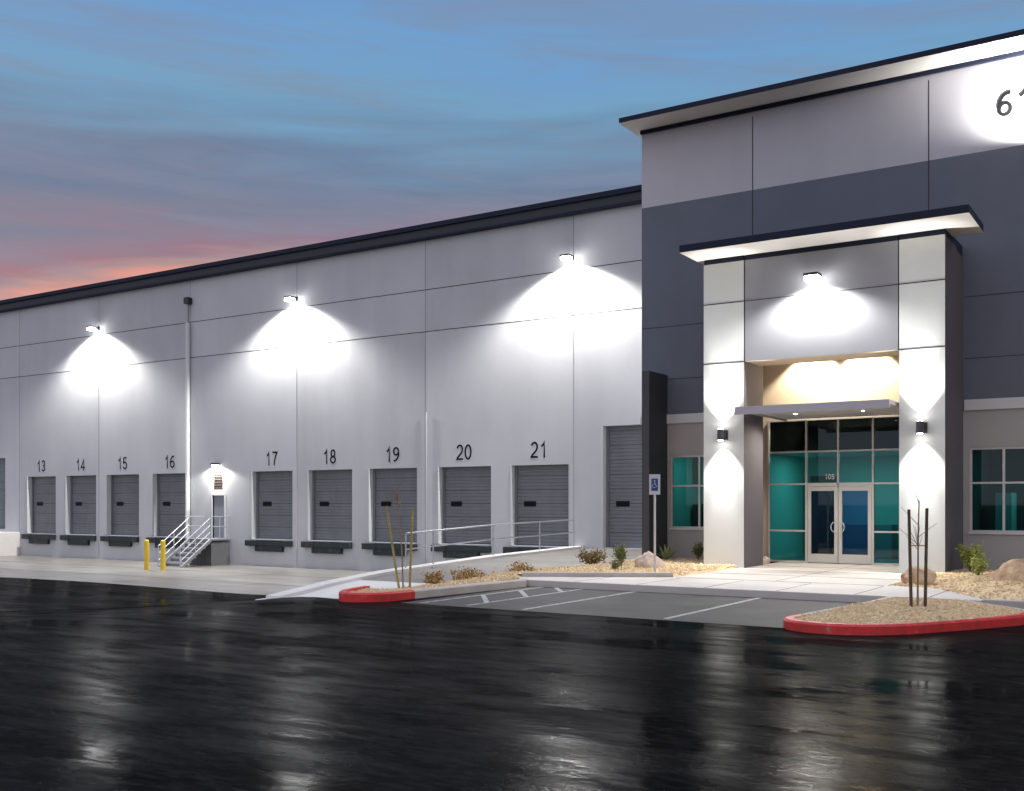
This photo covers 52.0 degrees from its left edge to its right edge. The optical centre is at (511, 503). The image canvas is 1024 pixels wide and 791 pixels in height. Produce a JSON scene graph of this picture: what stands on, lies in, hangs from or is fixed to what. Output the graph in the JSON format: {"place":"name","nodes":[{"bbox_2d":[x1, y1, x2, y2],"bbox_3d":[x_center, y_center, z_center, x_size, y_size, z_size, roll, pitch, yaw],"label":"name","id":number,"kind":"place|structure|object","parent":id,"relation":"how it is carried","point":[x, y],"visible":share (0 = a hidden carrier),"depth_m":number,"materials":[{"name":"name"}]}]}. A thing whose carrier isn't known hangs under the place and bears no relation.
{"place":"outdoors","nodes":[
{"label":"outdoors","id":0,"kind":"place"},
{"bbox_2d":[0,555,372,594],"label":"concrete apron","id":1,"kind":"object","parent":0,"point":[39,566],"visible":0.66,"depth_m":40.59,"materials":[{"name":"grey concrete"}]},
{"bbox_2d":[144,539,148,569],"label":"bollard","id":2,"kind":"object","parent":1,"relation":"on","point":[146,554],"visible":0.93,"depth_m":43.87,"materials":[{"name":"yellow metal"}]},
{"bbox_2d":[160,540,164,569],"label":"bollard","id":3,"kind":"object","parent":1,"relation":"on","point":[162,554],"visible":0.92,"depth_m":43.53,"materials":[{"name":"yellow metal"}]},
{"bbox_2d":[158,516,230,567],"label":"steel stairs","id":4,"kind":"structure","parent":1,"relation":"on","point":[205,551],"depth_m":47.71,"materials":[{"name":"white metal"}]},
{"bbox_2d":[256,548,641,599],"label":"ramp driveway","id":5,"kind":"structure","parent":0,"point":[567,558],"depth_m":30.40,"materials":[{"name":"concrete"}]},
{"bbox_2d":[0,534,1023,790],"bbox_3d":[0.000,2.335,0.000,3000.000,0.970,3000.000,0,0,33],"label":"asphalt road","id":6,"kind":"structure","parent":0,"point":[120,688],"depth_m":9.87,"materials":[{"name":"black asphalt"}]},
{"bbox_2d":[0,532,19,555],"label":"ramp wall","id":7,"kind":"structure","parent":6,"relation":"on","point":[9,543],"depth_m":56.85,"materials":[{"name":"concrete"}]},
{"bbox_2d":[339,586,414,601],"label":"red kerb","id":8,"kind":"structure","parent":6,"relation":"on","point":[345,595],"depth_m":19.87,"materials":[{"name":"paint"}]},
{"bbox_2d":[266,546,583,598],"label":"retaining curb","id":9,"kind":"structure","parent":6,"relation":"on","point":[311,588],"depth_m":29.23,"materials":[{"name":"concrete"}]},
{"bbox_2d":[405,519,573,567],"bbox_3d":[-0.392,1.201,34.096,0.047,1.290,9.847,0,0,33],"label":"pipe railing","id":10,"kind":"object","parent":9,"relation":"on","point":[492,539],"visible":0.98,"depth_m":33.26,"materials":[{"name":"metal"}]},
{"bbox_2d":[411,578,526,598],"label":"kerb","id":11,"kind":"structure","parent":6,"relation":"on","point":[462,589],"depth_m":21.80,"materials":[{"name":"concrete"}]},
{"bbox_2d":[0,29,1023,572],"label":"warehouse building","id":12,"kind":"structure","parent":6,"relation":"on","point":[498,369],"depth_m":37.68,"materials":[{"name":"grey paint"}]},
{"bbox_2d":[27,476,55,533],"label":"dock door","id":13,"kind":"structure","parent":12,"relation":"in","point":[41,491],"depth_m":56.83,"materials":[{"name":"grey metal"}]},
{"bbox_2d":[65,475,95,534],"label":"dock door","id":14,"kind":"structure","parent":12,"relation":"in","point":[80,491],"depth_m":54.98,"materials":[{"name":"grey metal"}]},
{"bbox_2d":[86,326,99,330],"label":"wall lamp","id":15,"kind":"object","parent":12,"relation":"attached to","point":[91,328],"visible":1,"depth_m":53.23,"materials":[{"name":"white metal"}]},
{"bbox_2d":[106,474,138,535],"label":"dock door","id":16,"kind":"structure","parent":12,"relation":"in","point":[122,491],"depth_m":53.14,"materials":[{"name":"grey metal"}]},
{"bbox_2d":[152,473,184,536],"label":"dock door","id":17,"kind":"structure","parent":12,"relation":"in","point":[168,490],"depth_m":51.25,"materials":[{"name":"grey metal"}]},
{"bbox_2d":[211,493,225,537],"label":"man door","id":18,"kind":"structure","parent":12,"relation":"in","point":[219,503],"depth_m":48.99,"materials":[{"name":"grey metal"}]},
{"bbox_2d":[251,471,291,538],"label":"dock door","id":19,"kind":"structure","parent":12,"relation":"in","point":[271,491],"depth_m":47.47,"materials":[{"name":"grey metal"}]},
{"bbox_2d":[284,296,297,301],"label":"wall lamp","id":20,"kind":"object","parent":12,"relation":"attached to","point":[290,298],"visible":1,"depth_m":45.73,"materials":[{"name":"white metal"}]},
{"bbox_2d":[307,470,351,540],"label":"dock door","id":21,"kind":"structure","parent":12,"relation":"in","point":[329,492],"depth_m":45.57,"materials":[{"name":"grey metal"}]},
{"bbox_2d":[368,468,416,542],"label":"dock door","id":22,"kind":"structure","parent":12,"relation":"in","point":[381,482],"depth_m":43.71,"materials":[{"name":"grey metal"}]},
{"bbox_2d":[438,466,490,543],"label":"dock door","id":23,"kind":"structure","parent":12,"relation":"in","point":[466,490],"depth_m":41.71,"materials":[{"name":"grey metal"}]},
{"bbox_2d":[510,464,568,545],"bbox_3d":[1.100,0.055,39.619,2.540,3.070,0.350,0,0,33],"label":"dock door","id":24,"kind":"structure","parent":12,"relation":"in","point":[537,492],"depth_m":39.83,"materials":[{"name":"grey metal"}]},
{"bbox_2d":[560,253,573,261],"bbox_3d":[2.063,-9.025,38.448,0.380,0.250,0.617,0,0,33],"label":"wall lamp","id":25,"kind":"object","parent":12,"relation":"attached to","point":[567,257],"visible":1,"depth_m":38.23,"materials":[{"name":"white metal"}]},
{"bbox_2d":[669,455,703,529],"bbox_3d":[5.601,-0.335,31.243,1.930,2.230,0.160,0,0,33],"label":"window","id":26,"kind":"structure","parent":12,"relation":"in","point":[687,472],"depth_m":31.50,"materials":[{"name":"teal glass"}]},
{"bbox_2d":[717,429,727,440],"bbox_3d":[5.582,-1.840,27.950,0.260,0.316,0.302,0,0,33],"label":"column sconce","id":27,"kind":"object","parent":12,"relation":"attached to","point":[722,434],"depth_m":27.85,"materials":[{"name":"grey metal"}]},
{"bbox_2d":[803,271,821,282],"bbox_3d":[7.622,-5.725,26.491,0.380,0.250,0.557,0,0,33],"label":"wall lamp","id":28,"kind":"object","parent":12,"relation":"attached to","point":[810,277],"visible":1,"depth_m":26.30,"materials":[{"name":"white metal"}]},
{"bbox_2d":[808,487,837,562],"bbox_3d":[8.870,0.595,29.961,0.862,2.170,0.133,0,0,33],"label":"entrance door","id":29,"kind":"structure","parent":12,"relation":"in","point":[822,501],"depth_m":29.99,"materials":[{"name":"blue glass"}]},
{"bbox_2d":[838,486,871,563],"bbox_3d":[9.633,0.595,29.472,0.912,2.170,0.133,0,0,33],"label":"entrance door","id":30,"kind":"structure","parent":12,"relation":"in","point":[854,502],"depth_m":29.51,"materials":[{"name":"blue glass"}]},
{"bbox_2d":[916,420,926,433],"bbox_3d":[9.828,-1.840,25.231,0.260,0.316,0.302,0,0,33],"label":"column sconce","id":31,"kind":"object","parent":12,"relation":"attached to","point":[921,426],"depth_m":25.12,"materials":[{"name":"grey metal"}]},
{"bbox_2d":[968,447,1023,534],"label":"window","id":32,"kind":"structure","parent":12,"relation":"in","point":[996,473],"depth_m":26.90,"materials":[{"name":"teal glass"}]},
{"bbox_2d":[403,586,855,627],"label":"parking bays","id":33,"kind":"object","parent":6,"relation":"on","point":[767,612],"visible":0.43,"depth_m":19.23,"materials":[{"name":"grey asphalt"}]},
{"bbox_2d":[420,587,759,618],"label":"parking lines","id":34,"kind":"object","parent":33,"relation":"on","point":[486,600],"visible":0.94,"depth_m":20.19,"materials":[{"name":"paint"}]},
{"bbox_2d":[803,596,892,614],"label":"island kerb","id":35,"kind":"structure","parent":6,"relation":"on","point":[846,605],"depth_m":17.20,"materials":[{"name":"concrete"}]},
{"bbox_2d":[783,612,1023,634],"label":"red kerb","id":36,"kind":"structure","parent":6,"relation":"on","point":[791,623],"depth_m":15.04,"materials":[{"name":"paint"}]},
{"bbox_2d":[793,597,1023,623],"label":"gravel","id":37,"kind":"structure","parent":6,"relation":"on","point":[888,610],"depth_m":16.22,"materials":[{"name":"beige gravel"}]},
{"bbox_2d":[899,488,936,606],"bbox_3d":[6.515,0.756,16.828,0.526,2.030,0.323,0,0,7],"label":"staked sapling","id":38,"kind":"object","parent":37,"relation":"on","point":[908,512],"visible":0.94,"depth_m":16.83,"materials":[{"name":"brown wood"}]},
{"bbox_2d":[891,568,1023,600],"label":"gravel bed","id":39,"kind":"object","parent":6,"relation":"on","point":[964,581],"visible":0.66,"depth_m":21.20,"materials":[{"name":"beige gravel"}]},
{"bbox_2d":[901,566,936,584],"bbox_3d":[8.658,1.528,22.334,0.682,0.434,0.604,0,0,-6],"label":"boulder","id":40,"kind":"object","parent":39,"relation":"on","point":[931,577],"visible":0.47,"depth_m":22.12,"materials":[{"name":"stone"}]},
{"bbox_2d":[955,540,985,571],"bbox_3d":[11.114,1.264,25.320,0.670,0.781,0.795,0,0,5],"label":"shrub","id":41,"kind":"object","parent":39,"relation":"on","point":[968,554],"visible":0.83,"depth_m":25.23,"materials":[{"name":"green plant"}]},
{"bbox_2d":[970,556,989,574],"bbox_3d":[10.556,1.397,23.663,0.435,0.511,0.470,0,0,33],"label":"shrub","id":42,"kind":"object","parent":39,"relation":"on","point":[977,566],"visible":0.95,"depth_m":23.61,"materials":[{"name":"green plant"}]},
{"bbox_2d":[991,559,1023,581],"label":"boulder","id":43,"kind":"object","parent":39,"relation":"on","point":[1011,570],"visible":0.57,"depth_m":21.42,"materials":[{"name":"stone"}]},
{"bbox_2d":[962,600,1023,610],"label":"island kerb","id":44,"kind":"structure","parent":6,"relation":"on","point":[993,604],"depth_m":17.71,"materials":[{"name":"concrete"}]},
{"bbox_2d":[982,599,1023,608],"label":"kerb","id":45,"kind":"structure","parent":6,"relation":"on","point":[1015,603],"depth_m":18.24,"materials":[{"name":"concrete"}]},
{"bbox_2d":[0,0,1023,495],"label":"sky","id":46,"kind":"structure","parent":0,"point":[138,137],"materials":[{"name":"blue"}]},
{"bbox_2d":[349,557,736,592],"bbox_3d":[1.429,1.748,25.520,5.256,0.359,14.080,0,0,33],"label":"gravel bed","id":47,"kind":"object","parent":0,"point":[678,567],"visible":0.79,"depth_m":25.76,"materials":[{"name":"beige gravel"}]},
{"bbox_2d":[385,483,413,587],"bbox_3d":[-2.411,0.682,22.410,0.519,2.343,0.489,0,0,33],"label":"staked sapling","id":48,"kind":"object","parent":47,"relation":"on","point":[392,545],"visible":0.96,"depth_m":22.40,"materials":[{"name":"brown wood"}]},
{"bbox_2d":[420,567,444,583],"bbox_3d":[-1.747,1.601,23.334,0.530,0.428,0.599,0,0,10],"label":"shrub","id":49,"kind":"object","parent":47,"relation":"on","point":[435,578],"visible":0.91,"depth_m":23.25,"materials":[{"name":"brown plant"}]},
{"bbox_2d":[444,561,495,579],"bbox_3d":[-0.900,1.537,23.924,1.092,0.460,1.055,0,0,11],"label":"shrub","id":50,"kind":"object","parent":47,"relation":"on","point":[464,575],"visible":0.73,"depth_m":23.76,"materials":[{"name":"brown plant"}]},
{"bbox_2d":[503,560,540,571],"bbox_3d":[0.221,1.545,25.523,0.701,0.384,0.752,0,0,-30],"label":"shrub","id":51,"kind":"object","parent":47,"relation":"on","point":[520,567],"visible":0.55,"depth_m":25.47,"materials":[{"name":"brown plant"}]},
{"bbox_2d":[575,545,612,564],"bbox_3d":[2.295,1.455,29.610,1.048,0.562,1.076,0,0,33],"label":"shrub","id":52,"kind":"object","parent":47,"relation":"on","point":[594,557],"visible":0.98,"depth_m":29.54,"materials":[{"name":"brown plant"}]},
{"bbox_2d":[522,572,672,576],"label":"planter kerb","id":53,"kind":"structure","parent":47,"relation":"on","point":[597,574],"depth_m":24.43,"materials":[{"name":"concrete"}]},
{"bbox_2d":[609,558,621,569],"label":"shrub","id":54,"kind":"object","parent":47,"relation":"on","point":[615,565],"visible":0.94,"depth_m":26.00,"materials":[{"name":"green plant"}]},
{"bbox_2d":[611,543,628,562],"bbox_3d":[2.918,1.360,28.289,0.460,0.647,0.776,0,0,14],"label":"shrub","id":55,"kind":"object","parent":47,"relation":"on","point":[619,553],"visible":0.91,"depth_m":28.18,"materials":[{"name":"green plant"}]},
{"bbox_2d":[634,551,663,567],"bbox_3d":[3.543,1.453,26.922,0.714,0.491,0.735,0,0,-9],"label":"boulder","id":56,"kind":"object","parent":47,"relation":"on","point":[645,560],"visible":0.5,"depth_m":26.72,"materials":[{"name":"beige stone"}]},
{"bbox_2d":[649,474,659,571],"bbox_3d":[3.395,0.550,24.942,0.260,2.500,0.087,0,0,13],"label":"parking sign","id":57,"kind":"object","parent":47,"relation":"on","point":[654,484],"visible":0.98,"depth_m":24.93,"materials":[{"name":"silver metal"}]},
{"bbox_2d":[657,544,676,559],"bbox_3d":[4.548,1.415,30.692,0.691,0.480,0.708,0,0,-25],"label":"agave","id":58,"kind":"object","parent":47,"relation":"on","point":[666,554],"visible":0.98,"depth_m":30.63,"materials":[{"name":"green plant"}]},
{"bbox_2d":[690,542,703,559],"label":"shrub","id":59,"kind":"object","parent":47,"relation":"on","point":[698,551],"visible":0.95,"depth_m":30.43,"materials":[{"name":"green plant"}]},
{"bbox_2d":[521,562,981,602],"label":"sidewalk","id":60,"kind":"structure","parent":0,"point":[843,588],"depth_m":22.66,"materials":[{"name":"concrete"}]},
{"bbox_2d":[763,556,770,563],"bbox_3d":[7.172,1.595,29.730,0.281,0.222,0.262,0,0,-1],"label":"boulder","id":61,"kind":"object","parent":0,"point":[766,560],"visible":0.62,"depth_m":29.61,"materials":[{"name":"beige stone"}]}
]}

